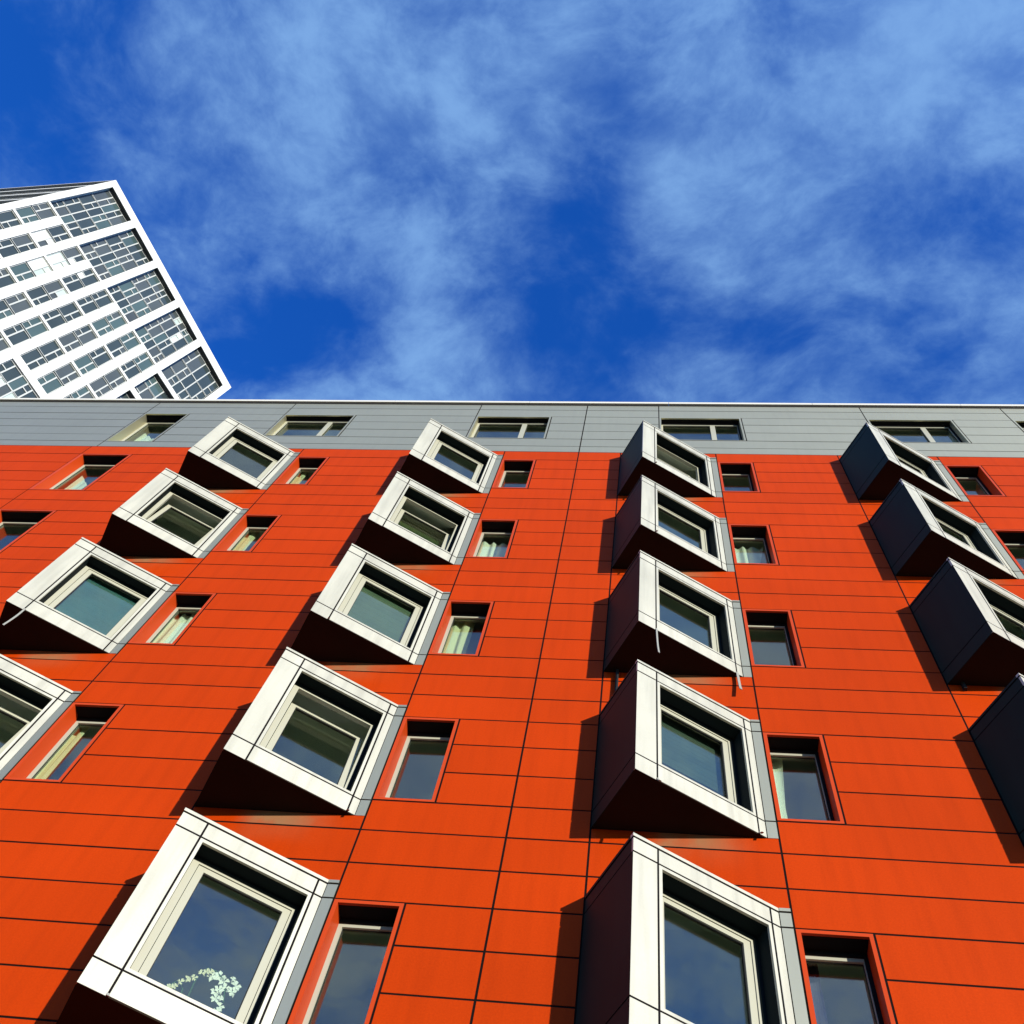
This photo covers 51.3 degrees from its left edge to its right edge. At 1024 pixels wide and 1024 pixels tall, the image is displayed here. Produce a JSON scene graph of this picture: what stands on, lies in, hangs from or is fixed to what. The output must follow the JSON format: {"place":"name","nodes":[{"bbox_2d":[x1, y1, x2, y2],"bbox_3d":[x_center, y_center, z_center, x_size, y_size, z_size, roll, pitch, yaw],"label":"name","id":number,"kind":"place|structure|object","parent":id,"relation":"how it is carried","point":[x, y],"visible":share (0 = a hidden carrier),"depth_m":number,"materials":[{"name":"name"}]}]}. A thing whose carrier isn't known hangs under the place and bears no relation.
{"place":"outdoors","nodes":[
{"label":"outdoors","id":0,"kind":"place"},
{"bbox_2d":[0,180,230,398],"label":"building facade","id":1,"kind":"structure","parent":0,"point":[92,304],"depth_m":97.59,"materials":[{"name":"white concrete"}]},
{"bbox_2d":[0,334,9,351],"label":"window","id":2,"kind":"structure","parent":1,"relation":"in","point":[3,345],"depth_m":83.51,"materials":[{"name":"grey"}]},
{"bbox_2d":[0,268,15,288],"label":"window","id":3,"kind":"structure","parent":1,"relation":"in","point":[6,280],"depth_m":87.20,"materials":[{"name":"grey glass"}]},
{"bbox_2d":[0,210,20,229],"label":"window","id":4,"kind":"structure","parent":1,"relation":"in","point":[8,219],"depth_m":90.85,"materials":[{"name":"grey"}]},
{"bbox_2d":[0,293,31,319],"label":"window","id":5,"kind":"structure","parent":1,"relation":"in","point":[10,306],"depth_m":86.65,"materials":[{"name":"grey glass"}]},
{"bbox_2d":[0,234,36,257],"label":"window","id":6,"kind":"structure","parent":1,"relation":"in","point":[23,243],"depth_m":90.30,"materials":[{"name":"grey glass"}]},
{"bbox_2d":[0,359,37,397],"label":"window","id":7,"kind":"structure","parent":1,"relation":"in","point":[13,384],"depth_m":82.78,"materials":[{"name":"grey glass"}]},
{"bbox_2d":[3,316,47,345],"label":"window","id":8,"kind":"structure","parent":1,"relation":"in","point":[17,334],"depth_m":86.65,"materials":[{"name":"grey"}]},
{"bbox_2d":[10,257,51,281],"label":"window","id":9,"kind":"structure","parent":1,"relation":"in","point":[33,268],"depth_m":90.74,"materials":[{"name":"grey"}]},
{"bbox_2d":[15,202,55,223],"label":"window","id":10,"kind":"structure","parent":1,"relation":"in","point":[37,212],"depth_m":94.84,"materials":[{"name":"grey glass"}]},
{"bbox_2d":[20,340,64,370],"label":"window","id":11,"kind":"structure","parent":1,"relation":"in","point":[35,358],"depth_m":87.29,"materials":[{"name":"grey"}]},
{"bbox_2d":[26,280,67,305],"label":"window","id":12,"kind":"structure","parent":1,"relation":"in","point":[53,290],"depth_m":91.39,"materials":[{"name":"grey"}]},
{"bbox_2d":[31,225,70,246],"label":"window","id":13,"kind":"structure","parent":1,"relation":"in","point":[56,234],"depth_m":95.47,"materials":[{"name":"grey"}]},
{"bbox_2d":[37,363,79,394],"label":"window","id":14,"kind":"structure","parent":1,"relation":"in","point":[58,378],"depth_m":87.91,"materials":[{"name":"grey glass"}]},
{"bbox_2d":[42,302,81,328],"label":"window","id":15,"kind":"structure","parent":1,"relation":"in","point":[55,318],"depth_m":92.01,"materials":[{"name":"grey"}]},
{"bbox_2d":[46,246,84,269],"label":"window","id":16,"kind":"structure","parent":1,"relation":"in","point":[70,256],"depth_m":96.14,"materials":[{"name":"grey"}]},
{"bbox_2d":[58,325,96,352],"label":"window","id":17,"kind":"structure","parent":1,"relation":"in","point":[71,341],"depth_m":92.64,"materials":[{"name":"grey"}]},
{"bbox_2d":[65,386,93,397],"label":"window","id":18,"kind":"structure","parent":1,"relation":"in","point":[83,392],"depth_m":89.99,"materials":[{"name":"grey"}]},
{"bbox_2d":[62,268,98,292],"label":"window","id":19,"kind":"structure","parent":1,"relation":"in","point":[85,278],"depth_m":96.76,"materials":[{"name":"grey"}]},
{"bbox_2d":[51,190,126,236],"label":"window","id":20,"kind":"structure","parent":1,"relation":"in","point":[83,214],"depth_m":103.63,"materials":[{"name":"grey glass"}]},
{"bbox_2d":[74,346,111,374],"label":"window","id":21,"kind":"structure","parent":1,"relation":"in","point":[98,357],"depth_m":93.28,"materials":[{"name":"grey glass"}]},
{"bbox_2d":[77,290,112,314],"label":"window","id":22,"kind":"structure","parent":1,"relation":"in","point":[93,302],"depth_m":97.39,"materials":[{"name":"grey"}]},
{"bbox_2d":[89,368,125,397],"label":"window","id":23,"kind":"structure","parent":1,"relation":"in","point":[113,379],"depth_m":93.92,"materials":[{"name":"grey"}]},
{"bbox_2d":[92,311,126,336],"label":"window","id":24,"kind":"structure","parent":1,"relation":"in","point":[105,325],"depth_m":98.02,"materials":[{"name":"grey"}]},
{"bbox_2d":[80,230,148,279],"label":"window","id":25,"kind":"structure","parent":1,"relation":"in","point":[109,256],"depth_m":104.65,"materials":[{"name":"grey"}]},
{"bbox_2d":[116,392,129,398],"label":"window","id":26,"kind":"structure","parent":1,"relation":"in","point":[124,396],"depth_m":95.98,"materials":[{"name":"grey"}]},
{"bbox_2d":[106,331,139,357],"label":"window","id":27,"kind":"structure","parent":1,"relation":"in","point":[128,341],"depth_m":98.67,"materials":[{"name":"grey glass"}]},
{"bbox_2d":[120,352,153,379],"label":"window","id":28,"kind":"structure","parent":1,"relation":"in","point":[141,363],"depth_m":99.30,"materials":[{"name":"grey glass"}]},
{"bbox_2d":[107,270,170,321],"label":"window","id":29,"kind":"structure","parent":1,"relation":"in","point":[140,295],"depth_m":105.67,"materials":[{"name":"grey glass"}]},
{"bbox_2d":[134,375,168,398],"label":"window","id":30,"kind":"structure","parent":1,"relation":"in","point":[149,388],"depth_m":100.49,"materials":[{"name":"grey"}]},
{"bbox_2d":[135,310,192,362],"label":"window","id":31,"kind":"structure","parent":1,"relation":"in","point":[166,334],"depth_m":106.71,"materials":[{"name":"grey glass"}]},
{"bbox_2d":[161,349,218,398],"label":"window","id":32,"kind":"structure","parent":1,"relation":"in","point":[190,377],"depth_m":108.07,"materials":[{"name":"grey"}]},
{"bbox_2d":[0,398,1023,1023],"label":"apartment building","id":33,"kind":"structure","parent":0,"point":[280,784],"depth_m":12.15,"materials":[{"name":"orange metal"}]},
{"bbox_2d":[0,509,55,552],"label":"window","id":34,"kind":"structure","parent":33,"relation":"in","point":[8,517],"depth_m":18.40,"materials":[{"name":"red metal"}]},
{"bbox_2d":[0,654,81,781],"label":"bay window","id":35,"kind":"structure","parent":33,"relation":"in","point":[21,687],"depth_m":12.59,"materials":[{"name":"silver metal"}]},
{"bbox_2d":[34,726,89,778],"bbox_3d":[-5.197,2.852,12.069,0.164,2.050,0.041,-11,-69,12],"label":"curtain","id":36,"kind":"object","parent":33,"relation":"hanging from","point":[45,772],"visible":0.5,"depth_m":12.25,"materials":[{"name":"beige fabric"}]},
{"bbox_2d":[4,702,123,782],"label":"window","id":37,"kind":"structure","parent":33,"relation":"in","point":[78,714],"depth_m":12.17,"materials":[{"name":"red metal"}]},
{"bbox_2d":[65,476,86,489],"bbox_3d":[-8.380,-0.379,20.142,0.350,1.750,0.054,1,-67,7],"label":"curtain","id":38,"kind":"object","parent":33,"relation":"hanging from","point":[79,483],"visible":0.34,"depth_m":20.47,"materials":[{"name":"white fabric"}]},
{"bbox_2d":[29,454,131,490],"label":"window","id":39,"kind":"structure","parent":33,"relation":"in","point":[60,476],"depth_m":20.75,"materials":[{"name":"red metal"}]},
{"bbox_2d":[0,537,179,653],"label":"bay window","id":40,"kind":"structure","parent":33,"relation":"in","point":[30,620],"depth_m":14.21,"materials":[{"name":"silver metal"}]},
{"bbox_2d":[55,576,138,634],"bbox_3d":[-5.750,1.360,14.695,0.930,1.470,0.040,29,-67,-5],"label":"roller blind","id":41,"kind":"object","parent":33,"relation":"attached to","point":[94,603],"visible":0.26,"depth_m":14.79,"materials":[{"name":"fabric"}]},
{"bbox_2d":[134,433,153,440],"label":"curtain","id":42,"kind":"object","parent":33,"relation":"hanging from","point":[144,437],"visible":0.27,"depth_m":23.02,"materials":[{"name":"white fabric"}]},
{"bbox_2d":[106,413,188,441],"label":"window","id":43,"kind":"structure","parent":33,"relation":"in","point":[159,419],"depth_m":23.35,"materials":[{"name":"silver metal"}]},
{"bbox_2d":[127,592,215,644],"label":"window","id":44,"kind":"structure","parent":33,"relation":"in","point":[177,602],"depth_m":14.92,"materials":[{"name":"red metal"}]},
{"bbox_2d":[99,468,248,557],"bbox_3d":[-5.484,0.110,17.256,1.778,1.987,1.016,1,-67,7],"label":"bay window","id":45,"kind":"structure","parent":33,"relation":"in","point":[128,532],"depth_m":17.04,"materials":[{"name":"silver metal"}]},
{"bbox_2d":[152,613,196,642],"bbox_3d":[-4.656,1.783,14.619,0.670,1.870,0.054,1,-67,7],"label":"curtain","id":46,"kind":"object","parent":33,"relation":"hanging from","point":[172,630],"visible":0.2,"depth_m":14.95,"materials":[{"name":"white fabric"}]},
{"bbox_2d":[56,808,339,1023],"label":"bay window","id":47,"kind":"structure","parent":33,"relation":"in","point":[201,857],"depth_m":8.78,"materials":[{"name":"silver metal"}]},
{"bbox_2d":[167,968,240,1011],"bbox_3d":[-2.562,3.997,8.474,0.571,0.880,0.221,26,-67,-4],"label":"potted orchid","id":48,"kind":"object","parent":33,"relation":"on","point":[216,976],"visible":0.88,"depth_m":8.69,"materials":[{"name":"white plant"}]},
{"bbox_2d":[178,416,299,489],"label":"bay window","id":49,"kind":"structure","parent":33,"relation":"in","point":[206,464],"depth_m":19.76,"materials":[{"name":"silver metal"}]},
{"bbox_2d":[232,531,260,550],"bbox_3d":[-4.490,0.666,17.313,0.200,1.900,0.054,1,-67,7],"label":"curtain","id":50,"kind":"object","parent":33,"relation":"hanging from","point":[244,543],"visible":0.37,"depth_m":17.75,"materials":[{"name":"beige fabric"}]},
{"bbox_2d":[212,514,280,551],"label":"window","id":51,"kind":"structure","parent":33,"relation":"in","point":[249,522],"depth_m":17.67,"materials":[{"name":"red metal"}]},
{"bbox_2d":[291,471,309,483],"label":"curtain","id":52,"kind":"object","parent":33,"relation":"hanging from","point":[300,476],"visible":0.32,"depth_m":20.49,"materials":[{"name":"beige fabric"}]},
{"bbox_2d":[194,647,406,815],"bbox_3d":[-2.218,2.405,11.446,1.778,2.004,1.016,1,-67,7],"label":"bay window","id":53,"kind":"structure","parent":33,"relation":"in","point":[247,775],"depth_m":11.12,"materials":[{"name":"silver metal"}]},
{"bbox_2d":[273,457,328,484],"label":"window","id":54,"kind":"structure","parent":33,"relation":"in","point":[300,464],"depth_m":20.38,"materials":[{"name":"red"}]},
{"bbox_2d":[264,414,355,436],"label":"window","id":55,"kind":"structure","parent":33,"relation":"in","point":[330,420],"depth_m":23.04,"materials":[{"name":"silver metal"}]},
{"bbox_2d":[287,899,403,1023],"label":"window","id":56,"kind":"structure","parent":33,"relation":"in","point":[344,915],"depth_m":9.21,"materials":[{"name":"red metal"}]},
{"bbox_2d":[291,543,450,664],"bbox_3d":[-1.871,1.281,14.091,1.778,2.014,0.977,1,-67,7],"label":"bay window","id":57,"kind":"structure","parent":33,"relation":"in","point":[327,634],"depth_m":13.62,"materials":[{"name":"silver metal"}]},
{"bbox_2d":[343,580,413,641],"bbox_3d":[-1.787,1.437,14.208,0.930,1.470,0.040,29,-67,-5],"label":"roller blind","id":58,"kind":"object","parent":33,"relation":"attached to","point":[380,612],"visible":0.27,"depth_m":14.37,"materials":[{"name":"fabric"}]},
{"bbox_2d":[373,717,458,801],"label":"window","id":59,"kind":"structure","parent":33,"relation":"in","point":[412,729],"depth_m":11.88,"materials":[{"name":"red metal"}]},
{"bbox_2d":[354,471,480,564],"bbox_3d":[-1.521,0.186,16.768,1.778,1.987,1.016,1,-67,7],"label":"bay window","id":60,"kind":"structure","parent":33,"relation":"in","point":[381,536],"depth_m":16.51,"materials":[{"name":"silver metal"}]},
{"bbox_2d":[394,513,443,546],"bbox_3d":[-1.565,0.548,16.935,0.930,1.600,0.040,29,-67,-5],"label":"roller blind","id":61,"kind":"object","parent":33,"relation":"attached to","point":[421,530],"visible":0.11,"depth_m":17.49,"materials":[{"name":"fabric"}]},
{"bbox_2d":[400,418,502,493],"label":"bay window","id":62,"kind":"structure","parent":33,"relation":"in","point":[439,448],"depth_m":19.30,"materials":[{"name":"silver metal"}]},
{"bbox_2d":[442,621,474,653],"bbox_3d":[-0.777,1.873,14.105,0.310,1.790,0.054,1,-67,7],"label":"curtain","id":63,"kind":"object","parent":33,"relation":"hanging from","point":[458,638],"visible":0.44,"depth_m":14.48,"materials":[{"name":"beige fabric"}]},
{"bbox_2d":[428,600,493,655],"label":"window","id":64,"kind":"structure","parent":33,"relation":"in","point":[459,610],"depth_m":14.69,"materials":[{"name":"red metal"}]},
{"bbox_2d":[465,519,517,558],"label":"window","id":65,"kind":"structure","parent":33,"relation":"in","point":[485,527],"depth_m":17.36,"materials":[{"name":"red metal"}]},
{"bbox_2d":[477,542,507,556],"bbox_3d":[-0.323,0.807,16.651,0.550,1.580,0.054,1,-67,7],"label":"curtain","id":66,"kind":"object","parent":33,"relation":"hanging from","point":[486,549],"visible":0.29,"depth_m":17.10,"materials":[{"name":"white fabric"}]},
{"bbox_2d":[466,416,550,438],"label":"window","id":67,"kind":"structure","parent":33,"relation":"in","point":[524,421],"depth_m":22.54,"materials":[{"name":"silver metal"}]},
{"bbox_2d":[492,459,534,488],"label":"window","id":68,"kind":"structure","parent":33,"relation":"in","point":[507,466],"depth_m":20.03,"materials":[{"name":"red metal"}]},
{"bbox_2d":[618,420,722,497],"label":"bay window","id":69,"kind":"structure","parent":33,"relation":"in","point":[652,453],"depth_m":18.72,"materials":[{"name":"silver metal"}]},
{"bbox_2d":[612,475,734,571],"bbox_3d":[2.440,0.252,16.256,1.778,2.024,0.977,1,-67,7],"label":"bay window","id":70,"kind":"structure","parent":33,"relation":"in","point":[646,521],"depth_m":16.02,"materials":[{"name":"silver metal"}]},
{"bbox_2d":[604,550,751,690],"bbox_3d":[2.058,1.466,13.342,1.778,2.584,0.977,1,-67,7],"label":"bay window","id":71,"kind":"structure","parent":33,"relation":"in","point":[650,589],"depth_m":13.30,"materials":[{"name":"silver metal"}]},
{"bbox_2d":[591,659,778,838],"bbox_3d":[1.742,2.471,10.932,1.778,2.044,0.977,1,-67,7],"label":"bay window","id":72,"kind":"structure","parent":33,"relation":"in","point":[634,791],"depth_m":10.58,"materials":[{"name":"silver metal"}]},
{"bbox_2d":[661,713,724,795],"bbox_3d":[1.853,2.527,11.332,0.930,0.940,0.040,29,-67,-5],"label":"window pane","id":73,"kind":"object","parent":33,"relation":"attached to","point":[690,753],"visible":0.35,"depth_m":11.29,"materials":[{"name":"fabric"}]},
{"bbox_2d":[576,832,809,1023],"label":"bay window","id":74,"kind":"structure","parent":33,"relation":"in","point":[647,889],"depth_m":8.60,"materials":[{"name":"silver metal"}]},
{"bbox_2d":[659,417,745,440],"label":"window","id":75,"kind":"structure","parent":33,"relation":"in","point":[712,423],"depth_m":22.06,"materials":[{"name":"silver metal"}]},
{"bbox_2d":[718,462,759,491],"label":"window","id":76,"kind":"structure","parent":33,"relation":"in","point":[726,469],"depth_m":19.54,"materials":[{"name":"red metal"}]},
{"bbox_2d":[735,547,762,562],"bbox_3d":[3.649,0.880,16.172,0.464,1.600,0.054,1,-67,7],"label":"curtain","id":77,"kind":"object","parent":33,"relation":"hanging from","point":[750,555],"visible":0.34,"depth_m":16.66,"materials":[{"name":"white fabric"}]},
{"bbox_2d":[728,524,777,564],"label":"window","id":78,"kind":"structure","parent":33,"relation":"in","point":[738,532],"depth_m":16.88,"materials":[{"name":"red metal"}]},
{"bbox_2d":[742,609,804,667],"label":"window","id":79,"kind":"structure","parent":33,"relation":"in","point":[754,619],"depth_m":14.20,"materials":[{"name":"red metal"}]},
{"bbox_2d":[771,758,787,818],"bbox_3d":[2.762,3.038,11.011,0.246,1.880,0.054,1,-67,7],"label":"curtain","id":80,"kind":"object","parent":33,"relation":"hanging from","point":[777,765],"visible":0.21,"depth_m":11.38,"materials":[{"name":"white fabric"}]},
{"bbox_2d":[763,732,844,823],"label":"window","id":81,"kind":"structure","parent":33,"relation":"in","point":[777,745],"depth_m":11.41,"materials":[{"name":"red metal"}]},
{"bbox_2d":[806,963,827,1023],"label":"curtain","id":82,"kind":"object","parent":33,"relation":"hanging from","point":[817,996],"visible":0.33,"depth_m":8.85,"materials":[{"name":"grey fabric"}]},
{"bbox_2d":[796,929,895,1023],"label":"window","id":83,"kind":"structure","parent":33,"relation":"in","point":[815,946],"depth_m":8.90,"materials":[{"name":"red metal"}]},
{"bbox_2d":[839,422,969,501],"bbox_3d":[6.753,-0.787,18.443,1.778,1.987,0.977,1,-67,7],"label":"bay window","id":84,"kind":"structure","parent":33,"relation":"in","point":[875,461],"depth_m":18.15,"materials":[{"name":"silver metal"}]},
{"bbox_2d":[867,419,970,442],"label":"window","id":85,"kind":"structure","parent":33,"relation":"in","point":[882,424],"depth_m":21.54,"materials":[{"name":"silver metal"}]},
{"bbox_2d":[869,479,1023,578],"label":"bay window","id":86,"kind":"structure","parent":33,"relation":"in","point":[916,532],"depth_m":15.49,"materials":[{"name":"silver metal"}]},
{"bbox_2d":[909,557,1023,690],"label":"bay window","id":87,"kind":"structure","parent":33,"relation":"in","point":[962,615],"depth_m":12.87,"materials":[{"name":"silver metal"}]},
{"bbox_2d":[944,465,1005,496],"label":"window","id":88,"kind":"structure","parent":33,"relation":"in","point":[978,474],"depth_m":18.93,"materials":[{"name":"red metal"}]},
{"bbox_2d":[968,673,1023,841],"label":"bay window","id":89,"kind":"structure","parent":33,"relation":"in","point":[998,733],"depth_m":10.90,"materials":[{"name":"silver metal"}]},
{"bbox_2d":[991,529,1023,570],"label":"window","id":90,"kind":"structure","parent":33,"relation":"in","point":[1008,538],"depth_m":16.42,"materials":[{"name":"red metal"}]},
{"bbox_2d":[1012,420,1023,431],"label":"window","id":91,"kind":"structure","parent":33,"relation":"in","point":[1020,423],"depth_m":21.32,"materials":[{"name":"silver metal"}]},
{"bbox_2d":[0,0,1023,403],"label":"sky","id":92,"kind":"structure","parent":0,"point":[722,201],"materials":[{"name":"blue"}]}
]}

